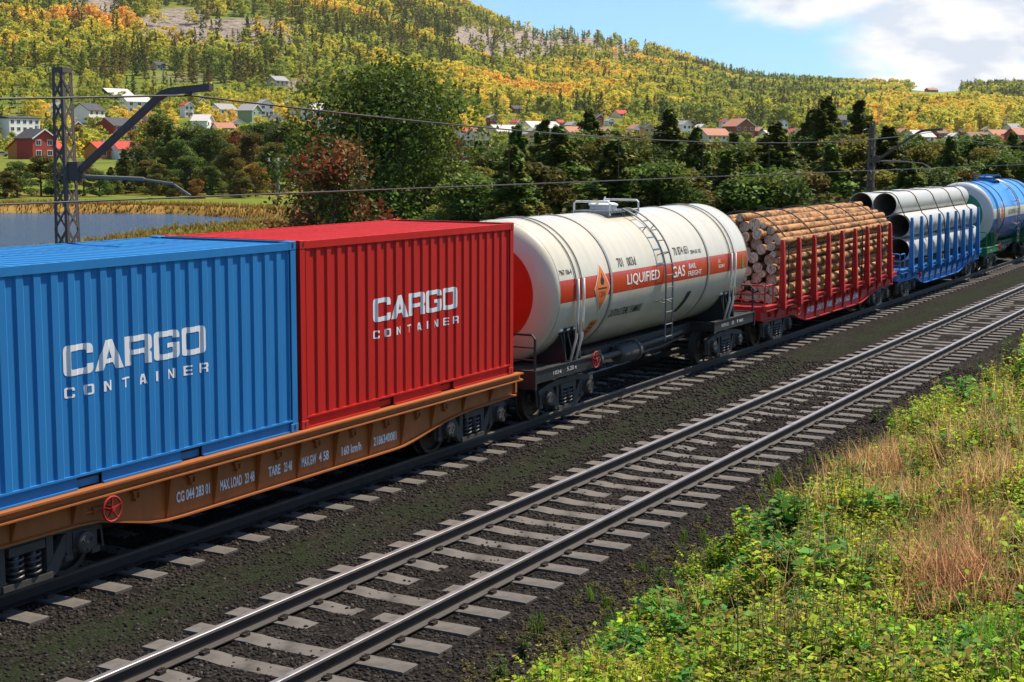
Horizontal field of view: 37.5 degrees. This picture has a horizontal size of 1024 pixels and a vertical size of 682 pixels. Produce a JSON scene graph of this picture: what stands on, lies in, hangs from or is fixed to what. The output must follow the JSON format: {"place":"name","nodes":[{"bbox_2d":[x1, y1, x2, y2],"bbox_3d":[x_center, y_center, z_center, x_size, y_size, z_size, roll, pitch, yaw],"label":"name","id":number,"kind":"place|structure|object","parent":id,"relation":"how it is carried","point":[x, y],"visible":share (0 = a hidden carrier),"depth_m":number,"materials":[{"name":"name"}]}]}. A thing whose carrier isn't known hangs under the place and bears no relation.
{"place":"outdoors","nodes":[
{"label":"outdoors","id":0,"kind":"place"},
{"bbox_2d":[0,213,270,247],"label":"water","id":1,"kind":"structure","parent":0,"point":[21,229],"depth_m":142.80,"materials":[{"name":"blue liquid"}]},
{"bbox_2d":[0,0,1023,681],"bbox_3d":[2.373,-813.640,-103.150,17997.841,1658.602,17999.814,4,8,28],"label":"ground","id":2,"kind":"structure","parent":0,"point":[852,340],"depth_m":21.39,"materials":[{"name":"gravel"}]},
{"bbox_2d":[0,161,35,197],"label":"leafy tree","id":3,"kind":"object","parent":2,"relation":"on","point":[17,166],"visible":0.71,"depth_m":193.59,"materials":[{"name":"green plant"}]},
{"bbox_2d":[0,116,40,140],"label":"apartment block","id":4,"kind":"structure","parent":2,"relation":"on","point":[17,125],"depth_m":574.87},
{"bbox_2d":[13,126,57,158],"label":"house","id":5,"kind":"structure","parent":2,"relation":"on","point":[33,142],"depth_m":394.94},
{"bbox_2d":[21,155,60,195],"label":"leafy tree","id":6,"kind":"object","parent":2,"relation":"on","point":[36,166],"visible":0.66,"depth_m":200.29,"materials":[{"name":"green plant"}]},
{"bbox_2d":[70,101,105,124],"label":"house","id":7,"kind":"structure","parent":2,"relation":"on","point":[83,110],"depth_m":656.66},
{"bbox_2d":[113,148,146,193],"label":"spruce tree","id":8,"kind":"object","parent":2,"relation":"on","point":[125,168],"visible":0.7,"depth_m":213.17,"materials":[{"name":"green plant"}]},
{"bbox_2d":[52,67,213,243],"bbox_3d":[-5.253,-0.386,20.869,2.950,6.750,0.600,4,8,28],"label":"lattice mast","id":9,"kind":"object","parent":2,"relation":"on","point":[74,171],"visible":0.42,"depth_m":21.00,"materials":[{"name":"metal"}]},
{"bbox_2d":[0,95,1023,205],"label":"overhead line","id":10,"kind":"object","parent":9,"relation":"hanging from","point":[81,97],"visible":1,"depth_m":24.38,"materials":[{"name":"black metal"}]},
{"bbox_2d":[0,194,315,245],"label":"reeds","id":11,"kind":"object","parent":2,"relation":"on","point":[213,225],"visible":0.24,"depth_m":156.40,"materials":[{"name":"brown plant"}]},
{"bbox_2d":[143,163,172,195],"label":"leafy tree","id":12,"kind":"object","parent":2,"relation":"on","point":[156,175],"visible":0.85,"depth_m":198.14,"materials":[{"name":"green plant"}]},
{"bbox_2d":[129,114,187,186],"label":"leafy tree","id":13,"kind":"object","parent":2,"relation":"on","point":[154,132],"visible":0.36,"depth_m":240.39,"materials":[{"name":"green plant"}]},
{"bbox_2d":[148,123,187,192],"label":"spruce tree","id":14,"kind":"object","parent":2,"relation":"on","point":[166,135],"visible":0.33,"depth_m":219.87,"materials":[{"name":"green plant"}]},
{"bbox_2d":[161,138,198,188],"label":"leafy tree","id":15,"kind":"object","parent":2,"relation":"on","point":[176,149],"visible":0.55,"depth_m":207.69,"materials":[{"name":"green plant"}]},
{"bbox_2d":[167,155,209,195],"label":"leafy tree","id":16,"kind":"object","parent":2,"relation":"on","point":[190,161],"visible":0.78,"depth_m":201.25,"materials":[{"name":"green plant"}]},
{"bbox_2d":[189,130,231,189],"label":"leafy tree","id":17,"kind":"object","parent":2,"relation":"on","point":[206,141],"visible":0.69,"depth_m":218.07,"materials":[{"name":"green plant"}]},
{"bbox_2d":[198,165,227,195],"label":"leafy tree","id":18,"kind":"object","parent":2,"relation":"on","point":[211,171],"visible":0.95,"depth_m":197.62,"materials":[{"name":"green plant"}]},
{"bbox_2d":[210,147,249,194],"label":"leafy tree","id":19,"kind":"object","parent":2,"relation":"on","point":[225,163],"visible":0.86,"depth_m":206.33,"materials":[{"name":"green plant"}]},
{"bbox_2d":[223,170,254,197],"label":"leafy tree","id":20,"kind":"object","parent":2,"relation":"on","point":[239,181],"visible":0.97,"depth_m":195.09,"materials":[{"name":"green plant"}]},
{"bbox_2d":[233,131,277,191],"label":"leafy tree","id":21,"kind":"object","parent":2,"relation":"on","point":[249,140],"visible":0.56,"depth_m":222.02,"materials":[{"name":"green plant"}]},
{"bbox_2d":[240,162,270,196],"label":"autumn shrub","id":22,"kind":"object","parent":2,"relation":"on","point":[253,170],"visible":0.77,"depth_m":199.98,"materials":[{"name":"brown plant"}]},
{"bbox_2d":[254,142,294,192],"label":"leafy tree","id":23,"kind":"object","parent":2,"relation":"on","point":[278,146],"visible":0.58,"depth_m":211.10,"materials":[{"name":"green plant"}]},
{"bbox_2d":[260,121,310,185],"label":"leafy tree","id":24,"kind":"object","parent":2,"relation":"on","point":[271,135],"visible":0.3,"depth_m":233.63,"materials":[{"name":"green plant"}]},
{"bbox_2d":[260,132,399,228],"bbox_3d":[-4.948,-2.404,43.485,4.768,7.196,4.428,-4,8,-28],"label":"autumn shrub","id":25,"kind":"object","parent":2,"relation":"on","point":[335,166],"visible":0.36,"depth_m":43.03,"materials":[{"name":"red plant"}]},
{"bbox_2d":[256,49,502,225],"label":"leafy tree","id":26,"kind":"object","parent":2,"relation":"on","point":[374,93],"visible":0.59,"depth_m":88.66,"materials":[{"name":"green plant"}]},
{"bbox_2d":[421,165,498,220],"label":"leafy tree","id":27,"kind":"object","parent":2,"relation":"on","point":[437,210],"visible":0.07,"depth_m":73.53,"materials":[{"name":"green plant"}]},
{"bbox_2d":[410,171,540,221],"bbox_3d":[-1.206,-4.002,62.044,6.287,5.972,6.327,0,7,-1],"label":"leafy tree","id":28,"kind":"object","parent":2,"relation":"on","point":[458,197],"visible":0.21,"depth_m":60.72,"materials":[{"name":"green plant"}]},
{"bbox_2d":[448,144,548,219],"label":"leafy tree","id":29,"kind":"object","parent":2,"relation":"on","point":[483,160],"visible":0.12,"depth_m":78.76,"materials":[{"name":"green plant"}]},
{"bbox_2d":[0,348,998,681],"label":"ballast","id":30,"kind":"structure","parent":2,"relation":"on","point":[712,406],"depth_m":20.80,"materials":[{"name":"gravel"}]},
{"bbox_2d":[0,0,1023,157],"bbox_3d":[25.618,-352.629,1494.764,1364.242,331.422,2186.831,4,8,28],"label":"hillside wood","id":31,"kind":"object","parent":2,"relation":"on","point":[650,82],"visible":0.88,"depth_m":1069.59,"materials":[{"name":"green plant"}]},
{"bbox_2d":[0,252,1023,636],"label":"railway track","id":32,"kind":"structure","parent":2,"relation":"on","point":[88,574],"depth_m":23.40,"materials":[{"name":"metal"}]},
{"bbox_2d":[0,372,523,593],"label":"flat wagon","id":33,"kind":"object","parent":32,"relation":"on","point":[48,538],"visible":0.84,"depth_m":19.33,"materials":[{"name":"metal"}]},
{"bbox_2d":[0,236,298,509],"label":"shipping container","id":34,"kind":"object","parent":33,"relation":"on","point":[120,358],"visible":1,"depth_m":17.80,"materials":[{"name":"metal"}]},
{"bbox_2d":[161,219,513,429],"bbox_3d":[-2.487,-0.474,23.673,2.441,2.591,6.063,4,8,28],"label":"shipping container","id":35,"kind":"object","parent":33,"relation":"on","point":[398,311],"visible":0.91,"depth_m":22.69,"materials":[{"name":"metal"}]},
{"bbox_2d":[479,196,754,420],"bbox_3d":[2.073,-1.089,31.966,2.882,3.965,12.400,4,8,28],"label":"tank wagon","id":36,"kind":"object","parent":32,"relation":"on","point":[596,284],"visible":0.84,"depth_m":29.91,"materials":[{"name":"metal"}]},
{"bbox_2d":[726,201,896,346],"bbox_3d":[8.143,-2.193,43.151,2.880,3.374,13.560,4,8,28],"label":"stake wagon","id":37,"kind":"object","parent":32,"relation":"on","point":[773,320],"visible":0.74,"depth_m":41.25,"materials":[{"name":"metal"}]},
{"bbox_2d":[754,292,762,301],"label":"pine log","id":38,"kind":"object","parent":37,"relation":"on","point":[757,297],"visible":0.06,"depth_m":38.31,"materials":[{"name":"brown wood"}]},
{"bbox_2d":[751,283,759,291],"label":"pine log","id":39,"kind":"object","parent":38,"relation":"on","point":[755,288],"visible":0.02,"depth_m":38.35,"materials":[{"name":"brown wood"}]},
{"bbox_2d":[751,272,765,283],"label":"pine log","id":40,"kind":"object","parent":39,"relation":"on","point":[756,278],"visible":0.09,"depth_m":38.33,"materials":[{"name":"brown wood"}]},
{"bbox_2d":[752,261,766,272],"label":"pine log","id":41,"kind":"object","parent":40,"relation":"on","point":[757,267],"visible":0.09,"depth_m":38.25,"materials":[{"name":"brown wood"}]},
{"bbox_2d":[748,251,769,262],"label":"pine log","id":42,"kind":"object","parent":41,"relation":"on","point":[754,257],"visible":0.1,"depth_m":38.23,"materials":[{"name":"brown wood"}]},
{"bbox_2d":[750,239,765,249],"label":"pine log","id":43,"kind":"object","parent":42,"relation":"on","point":[754,243],"visible":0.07,"depth_m":38.58,"materials":[{"name":"brown wood"}]},
{"bbox_2d":[752,228,768,238],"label":"pine log","id":44,"kind":"object","parent":43,"relation":"on","point":[761,233],"visible":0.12,"depth_m":38.19,"materials":[{"name":"brown wood"}]},
{"bbox_2d":[748,206,869,230],"bbox_3d":[8.694,-3.551,43.043,0.345,0.335,10.416,4,8,28],"label":"pine log","id":45,"kind":"object","parent":44,"relation":"on","point":[754,223],"visible":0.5,"depth_m":41.57,"materials":[{"name":"brown wood"}]},
{"bbox_2d":[761,209,877,228],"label":"pine log","id":46,"kind":"object","parent":44,"relation":"on","point":[765,225],"visible":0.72,"depth_m":41.82,"materials":[{"name":"brown wood"}]},
{"bbox_2d":[766,268,886,303],"bbox_3d":[9.210,-1.645,42.773,0.200,0.195,11.444,4,8,28],"label":"pine log","id":47,"kind":"object","parent":37,"relation":"on","point":[806,290],"visible":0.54,"depth_m":41.19,"materials":[{"name":"brown wood"}]},
{"bbox_2d":[768,259,886,295],"bbox_3d":[9.272,-1.882,42.959,0.292,0.282,11.096,4,8,28],"label":"pine log","id":48,"kind":"object","parent":47,"relation":"on","point":[820,279],"visible":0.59,"depth_m":41.33,"materials":[{"name":"brown wood"}]},
{"bbox_2d":[766,250,886,284],"bbox_3d":[9.135,-2.145,42.799,0.322,0.313,10.738,4,8,28],"label":"pine log","id":49,"kind":"object","parent":48,"relation":"on","point":[773,279],"visible":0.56,"depth_m":41.06,"materials":[{"name":"brown wood"}]},
{"bbox_2d":[766,242,887,273],"bbox_3d":[9.153,-2.401,42.670,0.288,0.274,10.958,4,8,28],"label":"pine log","id":50,"kind":"object","parent":49,"relation":"on","point":[773,268],"visible":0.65,"depth_m":41.16,"materials":[{"name":"brown wood"}]},
{"bbox_2d":[764,236,886,265],"bbox_3d":[9.151,-2.664,43.044,0.344,0.330,10.945,4,8,28],"label":"pine log","id":51,"kind":"object","parent":50,"relation":"on","point":[768,259],"visible":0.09,"depth_m":38.30,"materials":[{"name":"brown wood"}]},
{"bbox_2d":[756,242,822,254],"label":"pine log","id":52,"kind":"object","parent":51,"relation":"on","point":[762,249],"visible":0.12,"depth_m":38.18,"materials":[{"name":"brown wood"}]},
{"bbox_2d":[764,234,774,243],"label":"pine log","id":53,"kind":"object","parent":52,"relation":"on","point":[768,239],"visible":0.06,"depth_m":38.42,"materials":[{"name":"brown wood"}]},
{"bbox_2d":[767,212,884,234],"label":"pine log","id":54,"kind":"object","parent":53,"relation":"on","point":[771,230],"visible":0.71,"depth_m":41.66,"materials":[{"name":"brown wood"}]},
{"bbox_2d":[775,237,887,263],"bbox_3d":[9.256,-2.628,42.743,0.191,0.185,10.677,4,8,28],"label":"pine log","id":55,"kind":"object","parent":50,"relation":"on","point":[806,254],"visible":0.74,"depth_m":41.48,"materials":[{"name":"brown wood"}]},
{"bbox_2d":[770,231,887,257],"bbox_3d":[9.166,-2.775,42.653,0.197,0.190,10.825,4,8,28],"label":"pine log","id":56,"kind":"object","parent":55,"relation":"on","point":[773,254],"visible":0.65,"depth_m":41.37,"materials":[{"name":"brown wood"}]},
{"bbox_2d":[767,227,887,250],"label":"pine log","id":57,"kind":"object","parent":56,"relation":"on","point":[772,246],"visible":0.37,"depth_m":40.68,"materials":[{"name":"brown wood"}]},
{"bbox_2d":[772,218,886,240],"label":"pine log","id":58,"kind":"object","parent":57,"relation":"on","point":[825,228],"visible":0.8,"depth_m":42.02,"materials":[{"name":"brown wood"}]},
{"bbox_2d":[775,221,890,244],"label":"pine log","id":59,"kind":"object","parent":57,"relation":"on","point":[806,237],"visible":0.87,"depth_m":41.33,"materials":[{"name":"brown wood"}]},
{"bbox_2d":[858,186,981,300],"bbox_3d":[14.433,-3.729,54.608,2.880,3.574,13.560,4,8,28],"label":"stake wagon","id":60,"kind":"object","parent":32,"relation":"on","point":[940,263],"visible":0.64,"depth_m":52.87,"materials":[{"name":"metal"}]},
{"bbox_2d":[886,225,975,261],"bbox_3d":[15.419,-3.613,54.764,0.796,0.796,11.050,4,8,28],"label":"steel pipe","id":61,"kind":"object","parent":60,"relation":"on","point":[900,245],"visible":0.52,"depth_m":52.02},
{"bbox_2d":[887,204,976,237],"bbox_3d":[15.385,-4.398,54.596,0.796,0.796,11.050,4,8,28],"label":"steel pipe","id":62,"kind":"object","parent":61,"relation":"on","point":[900,225],"visible":0.62,"depth_m":52.23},
{"bbox_2d":[873,186,968,216],"bbox_3d":[14.928,-5.085,54.499,0.796,0.796,11.050,4,8,28],"label":"steel pipe","id":63,"kind":"object","parent":62,"relation":"on","point":[887,204],"visible":0.82,"depth_m":52.36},
{"bbox_2d":[943,173,1023,271],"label":"tank wagon","id":64,"kind":"object","parent":32,"relation":"on","point":[999,202],"visible":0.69,"depth_m":62.95,"materials":[{"name":"metal"}]},
{"bbox_2d":[476,144,550,220],"bbox_3d":[-0.070,-4.127,59.901,7.113,7.367,6.288,0,7,2],"label":"spruce tree","id":65,"kind":"object","parent":2,"relation":"on","point":[507,207],"visible":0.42,"depth_m":59.37,"materials":[{"name":"green plant"}]},
{"bbox_2d":[491,160,576,214],"bbox_3d":[1.181,-4.431,63.881,4.592,6.406,4.573,3,8,24],"label":"leafy tree","id":66,"kind":"object","parent":2,"relation":"on","point":[538,172],"visible":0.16,"depth_m":63.40,"materials":[{"name":"green plant"}]},
{"bbox_2d":[56,282,1023,681],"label":"railway track","id":67,"kind":"structure","parent":2,"relation":"on","point":[202,642],"depth_m":19.73,"materials":[{"name":"metal"}]},
{"bbox_2d":[525,119,562,164],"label":"spruce tree","id":68,"kind":"object","parent":2,"relation":"on","point":[543,126],"visible":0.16,"depth_m":83.01,"materials":[{"name":"green plant"}]},
{"bbox_2d":[534,124,594,214],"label":"spruce tree","id":69,"kind":"object","parent":2,"relation":"on","point":[559,145],"visible":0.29,"depth_m":71.00,"materials":[{"name":"green plant"}]},
{"bbox_2d":[574,107,606,161],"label":"spruce tree","id":70,"kind":"object","parent":2,"relation":"on","point":[589,123],"visible":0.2,"depth_m":106.43,"materials":[{"name":"green plant"}]},
{"bbox_2d":[560,138,644,213],"bbox_3d":[4.238,-4.231,59.961,7.245,7.682,7.958,2,7,12],"label":"spruce tree","id":71,"kind":"object","parent":2,"relation":"on","point":[606,170],"visible":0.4,"depth_m":59.15,"materials":[{"name":"green plant"}]},
{"bbox_2d":[575,137,643,198],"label":"leafy tree","id":72,"kind":"object","parent":2,"relation":"on","point":[593,154],"visible":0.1,"depth_m":80.69,"materials":[{"name":"green plant"}]},
{"bbox_2d":[601,624,645,659],"bbox_3d":[1.066,2.875,13.890,0.475,0.555,0.541,4,8,28],"label":"leafy plant","id":73,"kind":"object","parent":2,"relation":"on","point":[636,632],"visible":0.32,"depth_m":13.91,"materials":[{"name":"green plant"}]},
{"bbox_2d":[582,140,672,205],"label":"leafy tree","id":74,"kind":"object","parent":2,"relation":"on","point":[647,154],"visible":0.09,"depth_m":68.62,"materials":[{"name":"green plant"}]},
{"bbox_2d":[614,158,707,206],"bbox_3d":[5.712,-3.974,59.724,5.625,6.481,5.590,3,8,19],"label":"leafy tree","id":75,"kind":"object","parent":2,"relation":"on","point":[653,188],"visible":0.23,"depth_m":58.41,"materials":[{"name":"green plant"}]},
{"bbox_2d":[634,167,723,212],"bbox_3d":[7.041,-4.061,61.697,5.678,6.146,5.701,1,7,9],"label":"leafy tree","id":76,"kind":"object","parent":2,"relation":"on","point":[708,193],"visible":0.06,"depth_m":60.48,"materials":[{"name":"green plant"}]},
{"bbox_2d":[651,107,711,185],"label":"spruce tree","id":77,"kind":"object","parent":2,"relation":"on","point":[670,127],"visible":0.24,"depth_m":82.45,"materials":[{"name":"green plant"}]},
{"bbox_2d":[675,125,712,197],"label":"spruce tree","id":78,"kind":"object","parent":2,"relation":"on","point":[692,154],"visible":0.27,"depth_m":74.57,"materials":[{"name":"green plant"}]},
{"bbox_2d":[442,325,1023,681],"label":"weeds","id":79,"kind":"object","parent":2,"relation":"on","point":[835,640],"visible":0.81,"depth_m":14.43,"materials":[{"name":"green plant"}]},
{"bbox_2d":[707,149,759,214],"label":"spruce tree","id":80,"kind":"object","parent":2,"relation":"on","point":[728,165],"visible":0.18,"depth_m":62.77,"materials":[{"name":"green plant"}]},
{"bbox_2d":[708,141,767,184],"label":"leafy tree","id":81,"kind":"object","parent":2,"relation":"on","point":[744,153],"visible":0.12,"depth_m":79.33,"materials":[{"name":"green plant"}]},
{"bbox_2d":[710,162,815,214],"bbox_3d":[10.135,-4.130,61.478,5.822,6.296,6.399,0,7,-3],"label":"leafy tree","id":82,"kind":"object","parent":2,"relation":"on","point":[768,190],"visible":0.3,"depth_m":60.26,"materials":[{"name":"green plant"}]},
{"bbox_2d":[528,336,1023,681],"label":"grass","id":83,"kind":"structure","parent":2,"relation":"on","point":[590,594],"depth_m":18.03,"materials":[{"name":"green plant"}]},
{"bbox_2d":[738,534,814,582],"bbox_3d":[2.575,2.413,15.241,0.739,0.892,0.643,-2,8,-20],"label":"leafy plant","id":84,"kind":"object","parent":2,"relation":"on","point":[775,543],"visible":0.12,"depth_m":15.15,"materials":[{"name":"green plant"}]},
{"bbox_2d":[739,121,814,201],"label":"spruce tree","id":85,"kind":"object","parent":2,"relation":"on","point":[777,131],"visible":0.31,"depth_m":75.85,"materials":[{"name":"green plant"}]},
{"bbox_2d":[784,107,817,168],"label":"spruce tree","id":86,"kind":"object","parent":2,"relation":"on","point":[805,131],"visible":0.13,"depth_m":91.11,"materials":[{"name":"green plant"}]},
{"bbox_2d":[759,169,844,205],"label":"leafy tree","id":87,"kind":"object","parent":2,"relation":"on","point":[820,186],"visible":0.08,"depth_m":63.94,"materials":[{"name":"green plant"}]},
{"bbox_2d":[790,95,858,192],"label":"spruce tree","id":88,"kind":"object","parent":2,"relation":"on","point":[825,125],"visible":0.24,"depth_m":86.88,"materials":[{"name":"green plant"}]},
{"bbox_2d":[807,142,859,203],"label":"spruce tree","id":89,"kind":"object","parent":2,"relation":"on","point":[832,163],"visible":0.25,"depth_m":67.80,"materials":[{"name":"green plant"}]},
{"bbox_2d":[795,133,876,200],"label":"leafy tree","id":90,"kind":"object","parent":2,"relation":"on","point":[852,152],"visible":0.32,"depth_m":82.44,"materials":[{"name":"green plant"}]},
{"bbox_2d":[846,99,873,136],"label":"spruce tree","id":91,"kind":"object","parent":2,"relation":"on","point":[858,118],"visible":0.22,"depth_m":100.96,"materials":[{"name":"green plant"}]},
{"bbox_2d":[848,125,908,193],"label":"spruce tree","id":92,"kind":"object","parent":2,"relation":"on","point":[884,145],"visible":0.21,"depth_m":80.55,"materials":[{"name":"green plant"}]},
{"bbox_2d":[866,121,942,191],"bbox_3d":[14.798,-4.967,57.431,2.950,6.750,0.600,4,8,28],"label":"lattice mast","id":93,"kind":"object","parent":2,"relation":"on","point":[874,160],"visible":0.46,"depth_m":57.59,"materials":[{"name":"metal"}]},
{"bbox_2d":[883,155,959,274],"bbox_3d":[16.679,-5.037,63.647,5.557,5.574,6.285,3,8,20],"label":"spruce tree","id":94,"kind":"object","parent":2,"relation":"on","point":[912,179],"visible":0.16,"depth_m":63.27,"materials":[{"name":"green plant"}]},
{"bbox_2d":[906,144,938,183],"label":"leafy tree","id":95,"kind":"object","parent":2,"relation":"on","point":[921,154],"visible":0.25,"depth_m":83.65,"materials":[{"name":"green plant"}]},
{"bbox_2d":[886,165,962,188],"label":"leafy tree","id":96,"kind":"object","parent":2,"relation":"on","point":[932,176],"visible":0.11,"depth_m":70.29,"materials":[{"name":"green plant"}]},
{"bbox_2d":[855,507,1023,618],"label":"grass tuft","id":97,"kind":"object","parent":2,"relation":"on","point":[943,569],"visible":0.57,"depth_m":14.24,"materials":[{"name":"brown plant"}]},
{"bbox_2d":[934,135,969,184],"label":"spruce tree","id":98,"kind":"object","parent":2,"relation":"on","point":[951,151],"visible":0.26,"depth_m":76.06,"materials":[{"name":"green plant"}]},
{"bbox_2d":[914,596,1023,665],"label":"bush","id":99,"kind":"object","parent":2,"relation":"on","point":[991,630],"visible":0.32,"depth_m":12.30,"materials":[{"name":"green plant"}]},
{"bbox_2d":[938,133,1013,167],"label":"leafy tree","id":100,"kind":"object","parent":2,"relation":"on","point":[966,146],"visible":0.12,"depth_m":97.55,"materials":[{"name":"green plant"}]},
{"bbox_2d":[968,148,1023,182],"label":"leafy tree","id":101,"kind":"object","parent":2,"relation":"on","point":[1016,170],"visible":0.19,"depth_m":78.75,"materials":[{"name":"green plant"}]},
{"bbox_2d":[470,0,1023,91],"label":"sky","id":102,"kind":"structure","parent":0,"point":[938,44],"materials":[{"name":"blue"}]},
{"bbox_2d":[565,346,1023,681],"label":"dry grass","id":103,"kind":"structure","parent":0,"point":[967,522],"depth_m":17.55,"materials":[{"name":"beige plant"}]},
{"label":"pine log","id":104,"kind":"object","parent":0,"visible":0},
{"bbox_2d":[741,231,753,241],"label":"pine log","id":105,"kind":"object","parent":104,"relation":"on","point":[747,237],"visible":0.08,"depth_m":38.39,"materials":[{"name":"brown wood"}]},
{"bbox_2d":[739,221,751,231],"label":"pine log","id":106,"kind":"object","parent":105,"relation":"on","point":[743,226],"visible":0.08,"depth_m":38.69,"materials":[{"name":"brown wood"}]},
{"bbox_2d":[736,201,862,221],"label":"pine log","id":107,"kind":"object","parent":106,"relation":"on","point":[741,217],"visible":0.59,"depth_m":41.66,"materials":[{"name":"brown wood"}]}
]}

